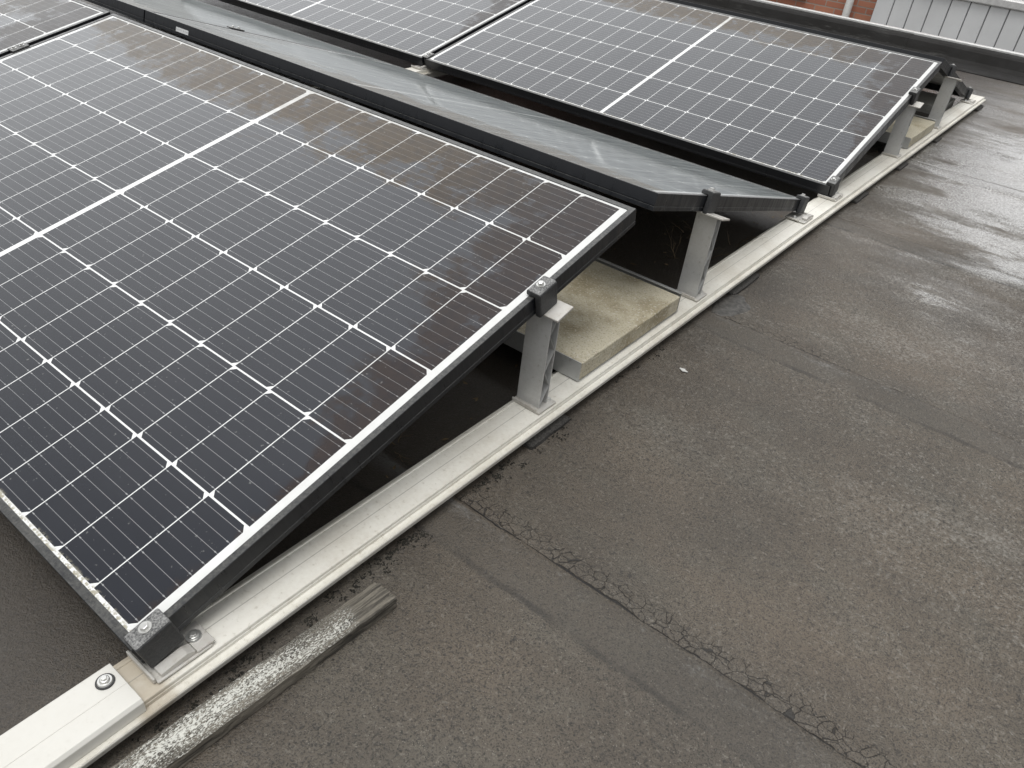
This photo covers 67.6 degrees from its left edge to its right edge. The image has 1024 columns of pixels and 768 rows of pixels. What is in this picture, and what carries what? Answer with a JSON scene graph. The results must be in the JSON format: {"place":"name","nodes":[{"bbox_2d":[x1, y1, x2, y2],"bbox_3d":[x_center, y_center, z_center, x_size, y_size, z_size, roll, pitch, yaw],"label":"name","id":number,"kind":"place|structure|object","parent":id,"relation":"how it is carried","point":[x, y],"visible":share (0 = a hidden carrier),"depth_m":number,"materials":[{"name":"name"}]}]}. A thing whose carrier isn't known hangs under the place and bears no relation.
{"place":"outdoors","nodes":[
{"label":"outdoors","id":0,"kind":"place"},
{"bbox_2d":[0,0,1023,767],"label":"roof","id":1,"kind":"structure","parent":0,"point":[780,524],"depth_m":1.19,"materials":[{"name":"grey asphalt"}]},
{"bbox_2d":[111,583,396,767],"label":"wooden batten","id":2,"kind":"object","parent":1,"relation":"on","point":[181,742],"visible":1,"depth_m":0.91,"materials":[{"name":"grey wood"}]},
{"bbox_2d":[307,67,446,95],"bbox_3d":[-0.622,-1.179,3.010,0.086,0.034,5.350,29,40,28],"label":"mounting rail","id":3,"kind":"object","parent":1,"relation":"on","point":[430,72],"depth_m":3.23,"materials":[{"name":"metal"}]},
{"bbox_2d":[0,0,110,56],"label":"solar panel","id":4,"kind":"object","parent":3,"relation":"on","point":[30,22],"visible":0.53,"depth_m":2.19,"materials":[{"name":"black glass"}]},
{"bbox_2d":[85,0,386,62],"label":"solar panel","id":5,"kind":"object","parent":3,"relation":"on","point":[198,11],"visible":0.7,"depth_m":2.84,"materials":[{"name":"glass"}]},
{"bbox_2d":[227,25,244,30],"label":"clamp","id":6,"kind":"object","parent":5,"relation":"attached to","point":[233,27],"visible":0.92,"depth_m":2.51,"materials":[{"name":"metal"}]},
{"bbox_2d":[411,65,429,69],"bbox_3d":[-0.382,-1.357,3.264,0.060,0.013,0.078,29,40,28],"label":"panel foot","id":7,"kind":"object","parent":3,"relation":"on","point":[420,67],"visible":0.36,"depth_m":3.24},
{"bbox_2d":[219,0,529,65],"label":"solar panel","id":8,"kind":"object","parent":7,"relation":"on","point":[413,31],"visible":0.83,"depth_m":3.54,"materials":[{"name":"black glass"}]},
{"bbox_2d":[422,52,434,64],"bbox_3d":[-0.354,-1.381,3.248,0.032,0.044,0.048,29,55,28],"label":"clamp","id":9,"kind":"object","parent":7,"relation":"attached to","point":[428,55],"visible":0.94,"depth_m":3.23,"materials":[{"name":"metal"}]},
{"bbox_2d":[132,348,663,743],"bbox_3d":[-0.036,0.168,1.253,0.047,0.003,1.205,29,40,28],"label":"moss","id":10,"kind":"object","parent":1,"relation":"on","point":[316,619],"visible":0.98,"depth_m":1.08,"materials":[{"name":"plant"}]},
{"bbox_2d":[68,94,985,767],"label":"mounting rail","id":11,"kind":"object","parent":1,"relation":"on","point":[252,608],"visible":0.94,"depth_m":1.16,"materials":[{"name":"metal"}]},
{"bbox_2d":[0,664,145,767],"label":"rail cover","id":12,"kind":"object","parent":11,"relation":"on","point":[73,725],"visible":1,"depth_m":0.81,"materials":[{"name":"metal"}]},
{"bbox_2d":[126,621,214,683],"bbox_3d":[-0.402,0.309,0.903,0.060,0.013,0.078,29,40,28],"label":"panel foot","id":13,"kind":"object","parent":11,"relation":"on","point":[199,639],"visible":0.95,"depth_m":0.89},
{"bbox_2d":[123,608,184,667],"bbox_3d":[-0.409,0.289,0.875,0.029,0.055,0.046,29,55,28],"label":"end clamp","id":14,"kind":"object","parent":13,"relation":"on","point":[154,638],"visible":1,"depth_m":0.86,"materials":[{"name":"metal"}]},
{"bbox_2d":[0,13,635,663],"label":"solar panel","id":15,"kind":"object","parent":13,"relation":"on","point":[250,315],"visible":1,"depth_m":1.28,"materials":[{"name":"black glass"}]},
{"bbox_2d":[7,42,29,52],"bbox_3d":[-1.324,-0.893,2.064,0.032,0.044,0.048,29,55,28],"label":"clamp","id":16,"kind":"object","parent":15,"relation":"attached to","point":[20,46],"visible":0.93,"depth_m":2.05,"materials":[{"name":"metal"}]},
{"bbox_2d":[145,10,800,210],"bbox_3d":[-0.111,-0.814,2.283,1.755,0.035,1.039,29,26,28],"label":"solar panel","id":17,"kind":"object","parent":11,"relation":"on","point":[643,177],"visible":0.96,"depth_m":1.97,"materials":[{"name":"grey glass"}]},
{"bbox_2d":[512,299,572,414],"bbox_3d":[0.053,-0.051,1.325,0.069,0.207,0.052,29,40,28],"label":"support post","id":18,"kind":"object","parent":11,"relation":"on","point":[539,346],"visible":0.9,"depth_m":1.32,"materials":[{"name":"metal"}]},
{"bbox_2d":[527,276,556,317],"bbox_3d":[0.049,-0.144,1.247,0.029,0.055,0.046,29,55,28],"label":"end clamp","id":19,"kind":"object","parent":18,"relation":"on","point":[542,291],"visible":1,"depth_m":1.23,"materials":[{"name":"metal"}]},
{"bbox_2d":[503,257,681,380],"bbox_3d":[-0.469,-0.497,2.001,1.854,0.046,0.402,29,40,28],"label":"ballast tray","id":20,"kind":"object","parent":11,"relation":"on","point":[566,365],"visible":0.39,"depth_m":1.51,"materials":[{"name":"silver metal"}]},
{"bbox_2d":[517,261,679,378],"bbox_3d":[0.095,-0.185,1.663,0.401,0.040,0.390,29,40,28],"label":"concrete paver","id":21,"kind":"object","parent":20,"relation":"on","point":[611,313],"visible":0.44,"depth_m":1.61,"materials":[{"name":"beige concrete"}]},
{"bbox_2d":[425,0,941,195],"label":"solar panel","id":22,"kind":"object","parent":11,"relation":"on","point":[808,111],"visible":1,"depth_m":2.96,"materials":[{"name":"black glass"}]},
{"bbox_2d":[676,211,729,301],"bbox_3d":[0.432,-0.295,1.738,0.069,0.206,0.052,29,40,28],"label":"support post","id":23,"kind":"object","parent":11,"relation":"on","point":[704,233],"visible":0.9,"depth_m":1.73,"materials":[{"name":"metal"}]},
{"bbox_2d":[701,187,720,213],"bbox_3d":[0.432,-0.403,1.679,0.029,0.055,0.046,29,26,28],"label":"end clamp","id":24,"kind":"object","parent":23,"relation":"on","point":[712,200],"visible":0.99,"depth_m":1.66,"materials":[{"name":"metal"}]},
{"bbox_2d":[785,211,813,223],"bbox_3d":[0.853,-0.499,2.271,0.060,0.013,0.078,29,40,28],"label":"panel foot","id":25,"kind":"object","parent":11,"relation":"on","point":[804,217],"visible":0.98,"depth_m":2.26},
{"bbox_2d":[796,193,809,212],"bbox_3d":[0.857,-0.537,2.271,0.029,0.055,0.046,29,26,28],"label":"end clamp","id":26,"kind":"object","parent":25,"relation":"on","point":[804,201],"visible":1,"depth_m":2.25,"materials":[{"name":"metal"}]},
{"bbox_2d":[665,0,968,97],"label":"wind deflector","id":27,"kind":"object","parent":11,"relation":"on","point":[961,89],"visible":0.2,"depth_m":3.33,"materials":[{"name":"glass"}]},
{"bbox_2d":[817,192,842,201],"bbox_3d":[1.024,-0.609,2.457,0.060,0.013,0.078,29,40,28],"label":"panel foot","id":28,"kind":"object","parent":11,"relation":"on","point":[836,196],"visible":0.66,"depth_m":2.44},
{"bbox_2d":[826,176,840,196],"bbox_3d":[1.017,-0.629,2.429,0.029,0.055,0.046,29,55,28],"label":"end clamp","id":29,"kind":"object","parent":28,"relation":"on","point":[833,182],"visible":1,"depth_m":2.41,"materials":[{"name":"metal"}]},
{"bbox_2d":[881,101,923,157],"bbox_3d":[1.461,-0.955,2.862,0.069,0.199,0.052,29,40,28],"label":"support post","id":30,"kind":"object","parent":11,"relation":"on","point":[899,131],"visible":0.9,"depth_m":2.86,"materials":[{"name":"metal"}]},
{"bbox_2d":[908,87,920,104],"bbox_3d":[1.464,-1.053,2.793,0.029,0.055,0.046,29,55,28],"label":"end clamp","id":31,"kind":"object","parent":30,"relation":"on","point":[914,92],"visible":1,"depth_m":2.78,"materials":[{"name":"metal"}]},
{"bbox_2d":[877,114,935,148],"bbox_3d":[0.956,-1.415,3.555,1.854,0.046,0.402,29,40,28],"label":"ballast tray","id":32,"kind":"object","parent":11,"relation":"on","point":[884,137],"visible":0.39,"depth_m":3.03,"materials":[{"name":"grey metal"}]},
{"bbox_2d":[886,116,934,146],"bbox_3d":[1.520,-1.103,3.217,0.401,0.040,0.390,29,40,28],"label":"concrete paver","id":33,"kind":"object","parent":32,"relation":"on","point":[919,128],"visible":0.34,"depth_m":3.13,"materials":[{"name":"beige concrete"}]},
{"bbox_2d":[928,76,961,128],"bbox_3d":[1.852,-1.210,3.285,0.069,0.209,0.052,29,40,28],"label":"support post","id":34,"kind":"object","parent":11,"relation":"on","point":[943,97],"visible":0.78,"depth_m":3.27,"materials":[{"name":"metal"}]},
{"bbox_2d":[949,64,956,76],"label":"end clamp","id":35,"kind":"object","parent":34,"relation":"on","point":[953,70],"visible":0.73,"depth_m":3.21,"materials":[{"name":"metal"}]},
{"bbox_2d":[960,98,975,103],"bbox_3d":[2.279,-1.418,3.825,0.060,0.013,0.078,29,40,28],"label":"panel foot","id":36,"kind":"object","parent":11,"relation":"on","point":[969,101],"visible":1,"depth_m":3.81},
{"bbox_2d":[966,87,972,98],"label":"end clamp","id":37,"kind":"object","parent":36,"relation":"on","point":[969,92],"visible":0.9,"depth_m":3.81,"materials":[{"name":"metal"}]},
{"bbox_2d":[522,414,569,449],"bbox_3d":[0.029,0.068,1.403,0.110,0.012,0.123,29,40,28],"label":"rubber pad","id":38,"kind":"object","parent":1,"relation":"on","point":[541,436],"visible":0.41,"depth_m":1.37,"materials":[{"name":"black rubber"}]},
{"bbox_2d":[386,136,884,477],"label":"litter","id":39,"kind":"object","parent":1,"relation":"on","point":[464,382],"visible":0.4,"depth_m":2.04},
{"bbox_2d":[711,295,750,315],"bbox_3d":[0.533,-0.192,1.861,0.085,0.006,0.148,29,40,28],"label":"bitumen patch","id":40,"kind":"object","parent":1,"relation":"on","point":[731,305],"visible":0.94,"depth_m":1.85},
{"bbox_2d":[726,272,759,294],"bbox_3d":[0.560,-0.274,1.980,0.110,0.012,0.162,29,40,28],"label":"rubber pad","id":41,"kind":"object","parent":1,"relation":"on","point":[745,283],"visible":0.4,"depth_m":1.95,"materials":[{"name":"black rubber"}]},
{"bbox_2d":[682,0,1023,85],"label":"parapet","id":42,"kind":"structure","parent":1,"relation":"on","point":[988,61],"depth_m":5.14,"materials":[{"name":"grey metal"}]},
{"bbox_2d":[850,191,868,203],"bbox_3d":[1.149,-0.653,2.622,0.110,0.012,0.143,29,40,28],"label":"rubber pad","id":43,"kind":"object","parent":1,"relation":"on","point":[860,197],"visible":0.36,"depth_m":2.59,"materials":[{"name":"black rubber"}]},
{"bbox_2d":[893,161,907,170],"bbox_3d":[1.465,-0.857,2.967,0.111,0.012,0.123,29,40,28],"label":"rubber pad","id":44,"kind":"object","parent":1,"relation":"on","point":[900,167],"visible":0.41,"depth_m":2.92,"materials":[{"name":"black rubber"}]},
{"bbox_2d":[931,136,941,142],"bbox_3d":[1.811,-1.080,3.345,0.110,0.012,0.103,29,40,28],"label":"rubber pad","id":45,"kind":"object","parent":1,"relation":"on","point":[937,139],"visible":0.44,"depth_m":3.30,"materials":[{"name":"black rubber"}]},
{"bbox_2d":[974,105,983,110],"bbox_3d":[2.357,-1.432,3.940,0.109,0.012,0.143,29,40,28],"label":"rubber pad","id":46,"kind":"object","parent":1,"relation":"on","point":[978,108],"visible":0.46,"depth_m":3.90,"materials":[{"name":"black rubber"}]},
{"bbox_2d":[767,0,876,21],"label":"brick house","id":47,"kind":"structure","parent":0,"point":[860,9],"depth_m":8.28,"materials":[{"name":"red brick"}]},
{"bbox_2d":[870,0,1023,53],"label":"clad building","id":48,"kind":"structure","parent":0,"point":[999,24],"depth_m":7.47,"materials":[{"name":"grey metal"}]}
]}

